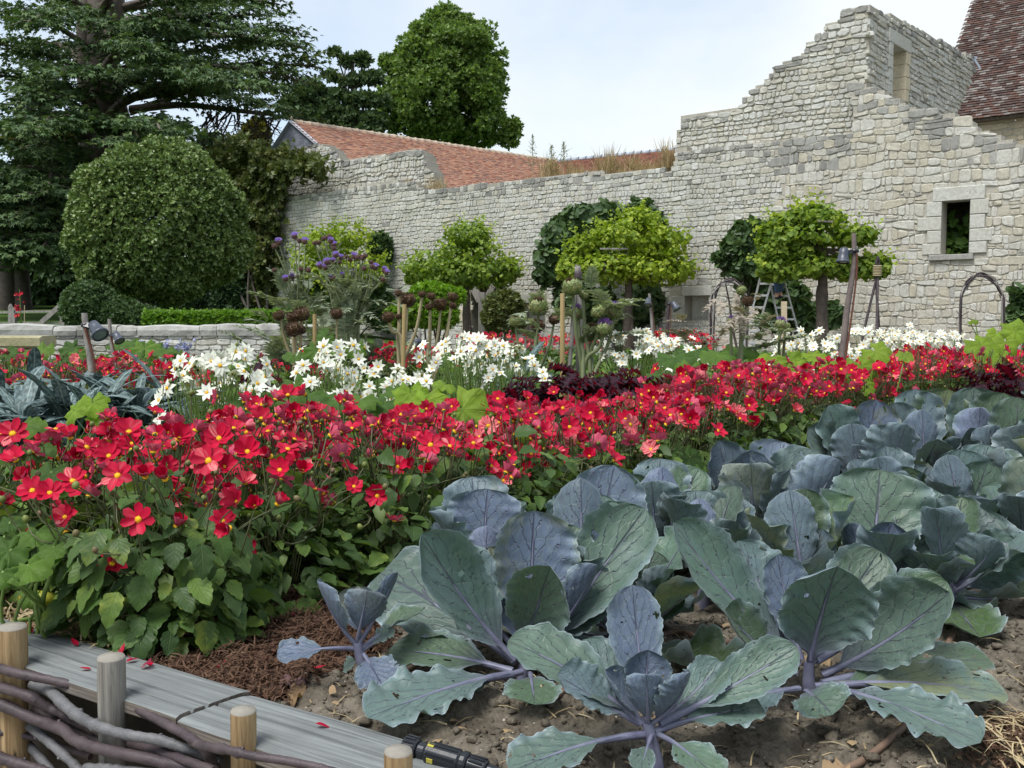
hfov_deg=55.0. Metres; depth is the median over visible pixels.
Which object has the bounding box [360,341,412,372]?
red dahlia
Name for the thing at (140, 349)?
squash plant
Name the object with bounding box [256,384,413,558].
red dahlia
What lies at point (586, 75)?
sky
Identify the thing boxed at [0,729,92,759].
woven branch
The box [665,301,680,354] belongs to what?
stake lamp
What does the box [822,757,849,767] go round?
withered leaf
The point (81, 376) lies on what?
kale plant
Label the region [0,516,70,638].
squash plant
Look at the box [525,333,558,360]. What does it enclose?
red dahlia
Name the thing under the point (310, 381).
white dahlia
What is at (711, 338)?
red dahlia
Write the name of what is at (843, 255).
stake lamp
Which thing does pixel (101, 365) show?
red dahlia
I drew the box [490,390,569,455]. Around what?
red dahlia
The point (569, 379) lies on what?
purple kale
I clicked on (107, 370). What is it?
red dahlia
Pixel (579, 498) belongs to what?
red cabbage
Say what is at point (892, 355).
red dahlia
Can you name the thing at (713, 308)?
twig arch
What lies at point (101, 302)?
clipped bush
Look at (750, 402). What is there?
red dahlia
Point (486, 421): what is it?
red dahlia
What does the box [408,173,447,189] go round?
dry grass
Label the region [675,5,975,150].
ruined gable
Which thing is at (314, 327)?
garden stake
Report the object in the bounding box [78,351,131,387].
red dahlia
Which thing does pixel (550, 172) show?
dry grass
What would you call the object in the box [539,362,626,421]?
purple kale
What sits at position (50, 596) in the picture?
courgette flower
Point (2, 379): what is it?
kale plant
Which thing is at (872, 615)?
red cabbage
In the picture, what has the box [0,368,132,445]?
kale plant
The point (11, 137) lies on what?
background tree
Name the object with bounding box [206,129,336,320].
ivy
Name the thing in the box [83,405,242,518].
red dahlia
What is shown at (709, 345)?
red dahlia
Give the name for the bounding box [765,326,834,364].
white dahlia
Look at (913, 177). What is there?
ruined wall
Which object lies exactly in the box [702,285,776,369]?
artichoke
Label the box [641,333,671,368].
red dahlia
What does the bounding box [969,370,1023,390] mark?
purple kale
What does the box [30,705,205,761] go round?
woven branch
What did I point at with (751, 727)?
pebbles
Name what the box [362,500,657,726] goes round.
red cabbage
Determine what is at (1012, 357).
red dahlia
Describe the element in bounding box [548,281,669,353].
fig bush
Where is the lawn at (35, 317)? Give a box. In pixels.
[0,305,407,347]
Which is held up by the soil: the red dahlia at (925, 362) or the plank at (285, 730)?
the plank at (285, 730)
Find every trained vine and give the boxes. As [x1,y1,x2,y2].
[284,214,396,327]
[396,212,529,352]
[551,197,706,350]
[746,187,906,352]
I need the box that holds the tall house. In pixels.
[955,0,1023,143]
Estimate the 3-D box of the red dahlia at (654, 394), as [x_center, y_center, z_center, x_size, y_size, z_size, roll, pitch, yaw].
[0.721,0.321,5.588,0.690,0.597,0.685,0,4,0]
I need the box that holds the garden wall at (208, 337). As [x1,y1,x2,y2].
[0,323,317,376]
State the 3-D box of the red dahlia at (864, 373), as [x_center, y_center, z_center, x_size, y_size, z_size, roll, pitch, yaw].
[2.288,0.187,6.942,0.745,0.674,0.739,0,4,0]
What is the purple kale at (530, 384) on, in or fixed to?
on the soil
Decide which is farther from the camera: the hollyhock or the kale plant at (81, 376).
the hollyhock
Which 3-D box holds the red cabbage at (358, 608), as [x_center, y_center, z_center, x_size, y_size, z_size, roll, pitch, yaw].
[-0.403,0.630,2.480,0.353,0.322,0.267,0,4,0]
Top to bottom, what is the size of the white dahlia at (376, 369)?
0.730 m
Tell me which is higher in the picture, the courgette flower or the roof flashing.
the roof flashing
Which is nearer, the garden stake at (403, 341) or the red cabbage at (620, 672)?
the red cabbage at (620, 672)
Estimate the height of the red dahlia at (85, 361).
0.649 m
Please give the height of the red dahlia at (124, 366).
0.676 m
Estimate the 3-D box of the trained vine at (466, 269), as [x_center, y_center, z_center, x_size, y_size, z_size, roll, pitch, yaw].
[-1.439,-2.979,28.861,3.941,4.126,2.626,0,4,0]
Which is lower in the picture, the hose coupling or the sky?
the hose coupling
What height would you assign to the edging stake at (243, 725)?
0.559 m
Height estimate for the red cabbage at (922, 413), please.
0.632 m
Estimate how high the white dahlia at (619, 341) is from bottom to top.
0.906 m
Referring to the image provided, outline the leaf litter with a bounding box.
[329,602,1023,763]
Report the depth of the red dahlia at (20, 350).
9.46 m
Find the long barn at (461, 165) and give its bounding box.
[265,116,565,269]
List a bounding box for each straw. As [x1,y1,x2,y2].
[3,585,168,666]
[921,670,1023,767]
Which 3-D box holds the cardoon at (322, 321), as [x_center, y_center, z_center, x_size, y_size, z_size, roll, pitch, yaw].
[-2.120,-0.762,11.300,1.942,2.013,1.118,0,4,0]
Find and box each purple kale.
[210,360,281,413]
[492,386,544,412]
[501,375,563,402]
[523,372,601,428]
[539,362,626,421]
[559,374,636,422]
[577,366,643,405]
[623,374,672,421]
[948,368,1007,393]
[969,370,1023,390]
[980,362,1023,397]
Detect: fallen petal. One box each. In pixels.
[71,638,78,644]
[118,643,124,651]
[315,722,328,727]
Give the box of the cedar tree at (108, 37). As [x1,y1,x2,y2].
[0,0,348,274]
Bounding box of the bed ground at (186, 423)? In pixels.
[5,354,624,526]
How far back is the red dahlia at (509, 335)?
15.16 m
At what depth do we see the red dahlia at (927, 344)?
8.73 m
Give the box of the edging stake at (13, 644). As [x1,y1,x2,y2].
[0,622,29,767]
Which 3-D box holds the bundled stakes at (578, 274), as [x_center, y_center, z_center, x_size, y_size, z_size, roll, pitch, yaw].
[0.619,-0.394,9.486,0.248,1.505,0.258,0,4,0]
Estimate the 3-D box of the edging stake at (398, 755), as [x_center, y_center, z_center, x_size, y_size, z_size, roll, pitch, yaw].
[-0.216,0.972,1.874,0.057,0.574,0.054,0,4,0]
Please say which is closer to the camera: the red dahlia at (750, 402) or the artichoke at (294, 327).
the red dahlia at (750, 402)
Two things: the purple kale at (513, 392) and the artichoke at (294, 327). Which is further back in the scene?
the artichoke at (294, 327)
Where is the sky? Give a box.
[0,0,973,256]
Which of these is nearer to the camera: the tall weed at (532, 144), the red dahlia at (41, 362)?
the red dahlia at (41, 362)
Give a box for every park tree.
[0,178,33,310]
[0,184,53,310]
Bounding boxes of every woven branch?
[0,663,220,767]
[0,681,218,767]
[0,698,190,767]
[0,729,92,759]
[0,751,49,767]
[25,723,81,767]
[27,741,54,767]
[28,681,224,766]
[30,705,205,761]
[82,762,151,767]
[188,739,335,767]
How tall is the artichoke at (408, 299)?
1.242 m
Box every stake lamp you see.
[81,313,108,390]
[107,319,124,368]
[409,332,421,350]
[644,293,655,372]
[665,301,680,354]
[836,233,858,359]
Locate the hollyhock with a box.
[14,289,24,322]
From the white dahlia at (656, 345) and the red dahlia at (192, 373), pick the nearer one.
the red dahlia at (192, 373)
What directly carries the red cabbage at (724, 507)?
on the soil
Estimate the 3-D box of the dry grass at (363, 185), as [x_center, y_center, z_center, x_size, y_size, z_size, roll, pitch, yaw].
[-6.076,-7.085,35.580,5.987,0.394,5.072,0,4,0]
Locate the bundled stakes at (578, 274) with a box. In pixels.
[568,265,585,386]
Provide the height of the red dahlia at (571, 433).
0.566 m
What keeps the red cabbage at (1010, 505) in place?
on the soil
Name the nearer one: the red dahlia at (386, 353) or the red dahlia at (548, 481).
the red dahlia at (548, 481)
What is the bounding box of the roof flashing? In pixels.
[973,56,980,68]
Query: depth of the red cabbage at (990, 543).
3.06 m
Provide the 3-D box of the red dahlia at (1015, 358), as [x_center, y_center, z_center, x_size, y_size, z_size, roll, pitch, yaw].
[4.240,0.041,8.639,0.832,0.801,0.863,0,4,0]
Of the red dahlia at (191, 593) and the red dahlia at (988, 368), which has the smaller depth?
the red dahlia at (191, 593)
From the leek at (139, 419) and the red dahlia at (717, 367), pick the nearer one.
the leek at (139, 419)
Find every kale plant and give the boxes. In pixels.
[0,366,78,453]
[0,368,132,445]
[0,369,51,461]
[5,347,74,413]
[15,363,130,397]
[15,368,172,455]
[41,369,165,407]
[67,373,189,442]
[117,349,225,424]
[500,341,559,389]
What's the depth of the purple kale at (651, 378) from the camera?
6.83 m
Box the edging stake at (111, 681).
[97,652,126,765]
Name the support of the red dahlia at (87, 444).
on the soil
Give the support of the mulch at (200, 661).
on the soil
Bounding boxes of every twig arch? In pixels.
[709,278,748,347]
[955,272,1004,350]
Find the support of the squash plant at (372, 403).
on the soil
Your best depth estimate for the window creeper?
22.40 m
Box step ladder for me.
[744,278,802,349]
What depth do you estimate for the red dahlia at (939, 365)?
7.70 m
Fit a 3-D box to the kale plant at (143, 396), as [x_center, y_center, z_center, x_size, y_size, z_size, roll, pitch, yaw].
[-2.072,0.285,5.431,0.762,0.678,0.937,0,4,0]
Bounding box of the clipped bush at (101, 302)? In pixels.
[56,279,160,325]
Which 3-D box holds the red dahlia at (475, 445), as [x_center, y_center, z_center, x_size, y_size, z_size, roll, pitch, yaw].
[-0.227,0.406,3.962,0.731,0.648,0.690,0,4,0]
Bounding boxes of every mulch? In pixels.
[79,580,400,701]
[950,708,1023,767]
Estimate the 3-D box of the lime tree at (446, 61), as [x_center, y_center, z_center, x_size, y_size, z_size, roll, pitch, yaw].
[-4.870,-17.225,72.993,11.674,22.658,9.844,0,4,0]
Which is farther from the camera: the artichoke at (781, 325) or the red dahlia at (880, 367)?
the artichoke at (781, 325)
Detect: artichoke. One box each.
[272,306,310,377]
[329,308,343,386]
[381,290,425,385]
[425,292,458,391]
[491,289,573,377]
[512,265,651,377]
[657,313,736,377]
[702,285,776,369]
[744,312,814,356]
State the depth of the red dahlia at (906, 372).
7.46 m
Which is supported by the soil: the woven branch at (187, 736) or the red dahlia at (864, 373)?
the woven branch at (187, 736)
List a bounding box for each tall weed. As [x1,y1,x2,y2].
[519,134,540,177]
[545,145,562,168]
[553,140,571,171]
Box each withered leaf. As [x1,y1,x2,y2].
[280,674,305,687]
[287,682,306,706]
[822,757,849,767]
[824,658,830,665]
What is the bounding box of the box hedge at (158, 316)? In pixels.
[140,307,318,336]
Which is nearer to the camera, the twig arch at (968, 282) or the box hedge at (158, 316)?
the twig arch at (968, 282)
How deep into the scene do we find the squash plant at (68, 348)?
9.43 m
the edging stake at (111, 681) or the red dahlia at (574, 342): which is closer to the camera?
the edging stake at (111, 681)
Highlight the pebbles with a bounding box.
[305,599,1009,767]
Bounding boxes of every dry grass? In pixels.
[302,175,419,194]
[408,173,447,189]
[524,149,590,178]
[577,137,681,173]
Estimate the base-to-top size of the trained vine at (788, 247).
3.783 m
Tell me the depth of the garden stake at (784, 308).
9.86 m
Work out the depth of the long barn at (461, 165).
43.93 m
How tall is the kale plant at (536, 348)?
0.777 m
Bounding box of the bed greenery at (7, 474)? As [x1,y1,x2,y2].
[0,346,1022,512]
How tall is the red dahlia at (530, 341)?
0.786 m
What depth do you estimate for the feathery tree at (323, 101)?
68.30 m
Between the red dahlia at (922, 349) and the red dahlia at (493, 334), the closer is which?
the red dahlia at (922, 349)
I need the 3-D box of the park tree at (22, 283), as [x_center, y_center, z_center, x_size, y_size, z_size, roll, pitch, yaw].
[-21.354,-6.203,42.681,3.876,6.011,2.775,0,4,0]
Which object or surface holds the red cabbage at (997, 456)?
on the soil
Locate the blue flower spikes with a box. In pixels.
[129,338,195,360]
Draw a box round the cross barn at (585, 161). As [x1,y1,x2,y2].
[558,147,674,173]
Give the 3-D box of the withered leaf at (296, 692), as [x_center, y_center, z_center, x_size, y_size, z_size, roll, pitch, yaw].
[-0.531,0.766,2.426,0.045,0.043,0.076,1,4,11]
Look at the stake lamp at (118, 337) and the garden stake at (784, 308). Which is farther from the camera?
the garden stake at (784, 308)
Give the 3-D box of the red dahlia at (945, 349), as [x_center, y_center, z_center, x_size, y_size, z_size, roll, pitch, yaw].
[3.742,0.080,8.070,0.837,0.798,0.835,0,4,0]
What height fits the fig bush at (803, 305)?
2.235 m
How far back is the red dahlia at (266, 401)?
4.00 m
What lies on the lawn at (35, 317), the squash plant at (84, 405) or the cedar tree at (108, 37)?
the cedar tree at (108, 37)
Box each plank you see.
[0,619,250,723]
[177,696,442,767]
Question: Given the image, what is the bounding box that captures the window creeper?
[946,204,969,253]
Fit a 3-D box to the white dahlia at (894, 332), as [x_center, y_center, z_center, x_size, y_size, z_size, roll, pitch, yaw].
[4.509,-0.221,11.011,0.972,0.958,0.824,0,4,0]
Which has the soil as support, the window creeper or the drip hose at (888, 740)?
the drip hose at (888, 740)
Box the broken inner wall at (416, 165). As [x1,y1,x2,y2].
[273,143,445,212]
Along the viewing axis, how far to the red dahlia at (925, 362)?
8.26 m
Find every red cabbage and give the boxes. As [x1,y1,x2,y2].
[277,572,424,688]
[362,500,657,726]
[428,475,526,548]
[506,585,799,767]
[545,465,693,634]
[573,526,744,665]
[631,458,711,567]
[660,485,760,608]
[673,517,1007,748]
[682,439,842,561]
[691,488,855,578]
[807,399,922,475]
[830,468,997,608]
[840,446,932,533]
[890,388,972,466]
[902,494,1023,636]
[925,444,1013,512]
[944,387,1012,449]
[977,456,1023,530]
[985,435,1023,466]
[988,397,1023,452]
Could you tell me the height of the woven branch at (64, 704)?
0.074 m
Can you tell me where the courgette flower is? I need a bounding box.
[19,591,74,606]
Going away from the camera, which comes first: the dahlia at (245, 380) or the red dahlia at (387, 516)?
the red dahlia at (387, 516)
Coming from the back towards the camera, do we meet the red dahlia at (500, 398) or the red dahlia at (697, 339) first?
the red dahlia at (697, 339)
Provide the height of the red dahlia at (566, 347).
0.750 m
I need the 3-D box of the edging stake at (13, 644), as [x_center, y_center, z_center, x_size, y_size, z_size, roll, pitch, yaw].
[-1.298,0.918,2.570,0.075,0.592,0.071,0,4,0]
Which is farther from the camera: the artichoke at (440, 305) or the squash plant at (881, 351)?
the artichoke at (440, 305)
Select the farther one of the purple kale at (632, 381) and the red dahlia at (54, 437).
the purple kale at (632, 381)
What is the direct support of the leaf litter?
on the soil
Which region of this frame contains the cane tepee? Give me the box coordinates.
[860,256,881,353]
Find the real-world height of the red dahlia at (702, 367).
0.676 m
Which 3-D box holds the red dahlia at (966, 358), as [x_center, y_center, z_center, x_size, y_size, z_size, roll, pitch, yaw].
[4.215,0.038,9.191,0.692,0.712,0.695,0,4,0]
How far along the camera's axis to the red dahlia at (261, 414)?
3.67 m
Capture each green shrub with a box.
[281,229,395,336]
[382,279,467,350]
[479,287,528,340]
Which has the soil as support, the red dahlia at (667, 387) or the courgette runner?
the courgette runner
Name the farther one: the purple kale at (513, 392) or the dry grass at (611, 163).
the dry grass at (611, 163)
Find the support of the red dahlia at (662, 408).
on the soil
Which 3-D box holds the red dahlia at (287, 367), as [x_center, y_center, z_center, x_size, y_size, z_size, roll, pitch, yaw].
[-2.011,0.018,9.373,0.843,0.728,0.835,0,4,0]
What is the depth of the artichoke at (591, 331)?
8.77 m
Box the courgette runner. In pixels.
[8,567,77,622]
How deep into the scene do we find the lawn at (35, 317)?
39.40 m
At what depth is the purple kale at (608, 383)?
6.28 m
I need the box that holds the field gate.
[11,305,65,325]
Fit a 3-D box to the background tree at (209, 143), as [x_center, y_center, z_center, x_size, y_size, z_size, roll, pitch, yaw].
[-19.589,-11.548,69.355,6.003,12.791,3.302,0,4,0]
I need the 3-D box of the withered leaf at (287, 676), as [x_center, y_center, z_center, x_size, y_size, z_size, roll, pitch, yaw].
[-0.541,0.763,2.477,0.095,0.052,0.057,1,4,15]
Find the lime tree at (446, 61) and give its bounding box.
[371,0,524,151]
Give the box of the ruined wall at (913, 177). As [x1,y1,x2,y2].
[270,82,1023,355]
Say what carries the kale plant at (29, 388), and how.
on the soil
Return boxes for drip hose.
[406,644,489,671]
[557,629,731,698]
[843,626,955,767]
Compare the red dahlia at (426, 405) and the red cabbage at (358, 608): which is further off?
the red dahlia at (426, 405)
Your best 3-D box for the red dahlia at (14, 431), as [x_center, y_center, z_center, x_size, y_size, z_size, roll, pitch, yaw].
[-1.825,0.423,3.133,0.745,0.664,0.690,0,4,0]
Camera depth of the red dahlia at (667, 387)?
6.28 m
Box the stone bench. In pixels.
[0,335,55,350]
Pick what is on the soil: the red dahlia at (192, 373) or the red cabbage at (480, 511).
the red cabbage at (480, 511)
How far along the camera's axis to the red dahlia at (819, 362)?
7.53 m
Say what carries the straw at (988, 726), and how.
on the soil
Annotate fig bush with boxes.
[531,195,666,345]
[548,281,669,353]
[709,214,767,347]
[733,279,843,356]
[1000,281,1023,349]
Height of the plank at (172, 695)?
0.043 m
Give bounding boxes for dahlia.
[0,348,46,383]
[0,349,27,377]
[0,353,54,386]
[0,417,45,610]
[0,417,300,660]
[0,419,137,603]
[9,349,83,384]
[9,353,106,391]
[10,357,79,388]
[35,418,252,614]
[41,353,97,375]
[41,358,100,388]
[60,357,143,394]
[66,355,140,381]
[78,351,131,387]
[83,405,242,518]
[99,360,175,400]
[105,349,170,389]
[106,353,156,389]
[123,354,210,423]
[131,350,196,389]
[138,362,214,422]
[150,342,274,476]
[182,389,341,580]
[185,383,321,552]
[185,400,387,617]
[240,375,300,438]
[248,374,318,455]
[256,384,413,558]
[258,358,321,391]
[259,350,334,390]
[290,337,376,435]
[290,406,467,586]
[293,409,400,527]
[313,356,407,420]
[351,348,413,392]
[353,363,432,436]
[353,399,466,475]
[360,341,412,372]
[363,341,408,379]
[363,401,541,555]
[365,406,501,526]
[374,343,444,393]
[379,342,413,375]
[406,344,457,393]
[408,331,522,407]
[421,394,511,474]
[445,398,561,500]
[451,410,605,512]
[453,337,553,406]
[464,331,520,386]
[466,332,502,362]
[489,334,528,365]
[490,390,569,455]
[494,395,592,502]
[496,330,516,357]
[503,333,545,381]
[504,402,642,512]
[523,385,623,461]
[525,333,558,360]
[538,336,575,375]
[553,333,598,364]
[555,337,606,376]
[557,336,595,365]
[568,387,676,472]
[574,388,665,426]
[576,392,700,473]
[586,327,676,384]
[589,390,686,462]
[601,337,694,386]
[623,376,690,429]
[632,393,748,470]
[636,388,731,471]
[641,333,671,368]
[651,362,717,434]
[656,333,696,367]
[659,332,710,374]
[665,374,763,460]
[670,364,766,446]
[676,333,711,365]
[678,333,718,345]
[684,360,761,416]
[691,328,724,361]
[709,364,815,449]
[712,359,779,401]
[715,360,795,437]
[733,365,829,448]
[735,363,820,448]
[749,356,793,394]
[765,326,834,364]
[776,361,862,447]
[786,363,838,407]
[788,336,853,363]
[796,363,876,443]
[813,352,886,379]
[813,357,851,403]
[822,356,899,411]
[824,324,911,360]
[830,356,891,396]
[858,357,919,406]
[876,321,946,359]
[876,349,957,404]
[880,356,946,398]
[886,345,977,390]
[889,353,918,384]
[893,360,960,388]
[894,343,948,377]
[898,341,959,380]
[905,358,959,386]
[913,329,973,365]
[932,345,1019,389]
[933,344,1016,388]
[946,351,980,371]
[961,349,1023,388]
[964,348,1023,389]
[970,344,1023,369]
[1016,349,1023,362]
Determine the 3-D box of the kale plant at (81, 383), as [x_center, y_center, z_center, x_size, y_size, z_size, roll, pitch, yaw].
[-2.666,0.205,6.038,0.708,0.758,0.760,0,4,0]
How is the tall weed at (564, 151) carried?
on the ruined wall at (913, 177)
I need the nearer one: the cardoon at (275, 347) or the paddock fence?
the cardoon at (275, 347)
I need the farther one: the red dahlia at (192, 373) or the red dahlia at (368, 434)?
the red dahlia at (192, 373)
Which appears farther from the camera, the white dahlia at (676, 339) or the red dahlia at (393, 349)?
the red dahlia at (393, 349)
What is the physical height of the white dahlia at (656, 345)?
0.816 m
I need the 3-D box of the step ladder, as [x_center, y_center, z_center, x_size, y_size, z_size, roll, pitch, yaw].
[5.822,-1.507,21.898,1.622,1.997,0.665,0,4,0]
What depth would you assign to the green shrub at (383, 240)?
32.65 m
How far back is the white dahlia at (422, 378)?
6.18 m
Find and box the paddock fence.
[0,304,12,323]
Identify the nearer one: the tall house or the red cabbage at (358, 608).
the red cabbage at (358, 608)
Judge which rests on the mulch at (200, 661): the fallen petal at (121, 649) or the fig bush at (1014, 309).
the fallen petal at (121, 649)
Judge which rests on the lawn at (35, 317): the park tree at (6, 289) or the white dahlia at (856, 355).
the park tree at (6, 289)
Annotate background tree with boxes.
[0,110,78,162]
[190,132,230,150]
[230,115,272,146]
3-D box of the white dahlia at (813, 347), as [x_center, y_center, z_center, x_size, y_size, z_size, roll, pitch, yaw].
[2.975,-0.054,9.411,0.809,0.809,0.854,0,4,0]
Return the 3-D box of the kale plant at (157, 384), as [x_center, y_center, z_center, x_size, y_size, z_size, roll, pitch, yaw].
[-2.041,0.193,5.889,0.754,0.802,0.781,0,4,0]
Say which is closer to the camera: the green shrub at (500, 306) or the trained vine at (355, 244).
the green shrub at (500, 306)
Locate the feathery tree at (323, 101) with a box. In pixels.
[276,45,392,132]
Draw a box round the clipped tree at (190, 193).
[58,134,256,308]
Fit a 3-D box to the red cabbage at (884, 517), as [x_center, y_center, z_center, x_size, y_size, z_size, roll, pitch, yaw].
[1.207,0.537,3.148,0.635,0.496,0.650,0,4,0]
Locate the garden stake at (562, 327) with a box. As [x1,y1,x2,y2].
[560,293,564,396]
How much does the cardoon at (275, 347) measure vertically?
1.939 m
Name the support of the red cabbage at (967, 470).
on the soil
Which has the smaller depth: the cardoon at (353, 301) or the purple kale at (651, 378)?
the purple kale at (651, 378)
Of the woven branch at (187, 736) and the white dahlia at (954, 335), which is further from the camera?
the white dahlia at (954, 335)
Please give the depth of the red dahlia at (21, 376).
7.58 m
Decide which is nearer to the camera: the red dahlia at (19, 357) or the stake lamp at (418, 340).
the red dahlia at (19, 357)
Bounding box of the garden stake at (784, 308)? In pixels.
[781,301,786,356]
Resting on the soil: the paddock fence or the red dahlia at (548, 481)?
the red dahlia at (548, 481)
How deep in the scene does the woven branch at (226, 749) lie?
2.00 m
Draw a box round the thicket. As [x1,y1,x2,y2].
[29,207,253,319]
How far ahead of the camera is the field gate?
22.89 m
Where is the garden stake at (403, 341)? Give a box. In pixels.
[401,304,406,374]
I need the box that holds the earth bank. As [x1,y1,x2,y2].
[28,681,264,767]
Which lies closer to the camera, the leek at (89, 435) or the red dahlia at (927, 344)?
the leek at (89, 435)
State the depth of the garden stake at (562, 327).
7.38 m
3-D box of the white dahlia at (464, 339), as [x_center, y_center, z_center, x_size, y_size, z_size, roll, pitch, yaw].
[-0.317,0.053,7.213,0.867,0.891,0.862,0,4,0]
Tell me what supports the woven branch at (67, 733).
on the soil
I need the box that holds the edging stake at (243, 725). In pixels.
[230,705,256,767]
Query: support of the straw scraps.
on the soil
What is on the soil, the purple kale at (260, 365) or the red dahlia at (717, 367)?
the purple kale at (260, 365)
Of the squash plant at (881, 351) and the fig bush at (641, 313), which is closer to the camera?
the squash plant at (881, 351)
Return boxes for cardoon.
[218,231,335,377]
[245,230,372,387]
[282,251,425,388]
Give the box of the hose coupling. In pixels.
[401,734,500,767]
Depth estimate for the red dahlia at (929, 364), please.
8.10 m
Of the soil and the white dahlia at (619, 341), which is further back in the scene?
the white dahlia at (619, 341)
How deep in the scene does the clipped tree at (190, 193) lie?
22.42 m
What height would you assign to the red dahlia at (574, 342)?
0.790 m
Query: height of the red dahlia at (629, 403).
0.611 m
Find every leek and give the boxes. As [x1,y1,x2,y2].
[19,386,102,461]
[60,409,161,458]
[61,384,185,459]
[124,398,205,465]
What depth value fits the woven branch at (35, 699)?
2.46 m
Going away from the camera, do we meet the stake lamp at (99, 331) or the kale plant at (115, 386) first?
the kale plant at (115, 386)
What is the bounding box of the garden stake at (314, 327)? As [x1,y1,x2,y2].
[313,314,316,369]
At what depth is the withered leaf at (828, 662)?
2.73 m
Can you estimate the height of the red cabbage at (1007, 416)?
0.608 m
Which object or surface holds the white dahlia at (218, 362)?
on the soil
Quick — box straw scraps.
[211,621,1023,767]
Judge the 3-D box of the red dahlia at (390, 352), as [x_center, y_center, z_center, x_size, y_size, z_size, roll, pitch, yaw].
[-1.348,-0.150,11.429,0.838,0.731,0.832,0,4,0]
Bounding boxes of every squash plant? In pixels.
[0,340,85,378]
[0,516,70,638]
[22,416,75,532]
[64,392,110,500]
[105,338,187,378]
[226,373,410,480]
[282,327,366,388]
[391,380,495,437]
[613,344,761,383]
[656,441,707,472]
[758,349,837,383]
[845,341,913,402]
[964,333,1019,375]
[967,318,1023,367]
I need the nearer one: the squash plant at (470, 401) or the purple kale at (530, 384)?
the squash plant at (470, 401)
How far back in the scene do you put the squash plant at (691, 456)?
4.94 m
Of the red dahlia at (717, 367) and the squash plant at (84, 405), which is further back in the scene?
the red dahlia at (717, 367)
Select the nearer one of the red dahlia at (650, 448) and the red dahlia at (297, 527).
the red dahlia at (297, 527)
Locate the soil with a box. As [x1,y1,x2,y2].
[3,460,1023,767]
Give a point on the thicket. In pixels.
(47, 288)
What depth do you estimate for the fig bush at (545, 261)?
26.50 m
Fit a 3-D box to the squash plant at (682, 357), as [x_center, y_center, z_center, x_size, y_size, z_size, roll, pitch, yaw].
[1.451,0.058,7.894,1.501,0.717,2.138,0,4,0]
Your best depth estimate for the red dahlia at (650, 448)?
4.83 m
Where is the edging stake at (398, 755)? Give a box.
[384,744,412,767]
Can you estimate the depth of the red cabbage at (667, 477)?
3.62 m
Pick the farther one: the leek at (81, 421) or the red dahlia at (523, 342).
the red dahlia at (523, 342)
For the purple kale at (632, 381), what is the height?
0.664 m
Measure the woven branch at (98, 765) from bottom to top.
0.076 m
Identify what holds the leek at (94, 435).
on the soil
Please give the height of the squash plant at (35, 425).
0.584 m
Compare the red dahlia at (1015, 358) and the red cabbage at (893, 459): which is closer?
the red cabbage at (893, 459)
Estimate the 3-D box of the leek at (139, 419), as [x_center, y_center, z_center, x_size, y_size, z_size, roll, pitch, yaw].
[-1.760,0.344,4.922,0.800,0.587,0.235,0,4,0]
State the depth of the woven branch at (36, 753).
2.54 m

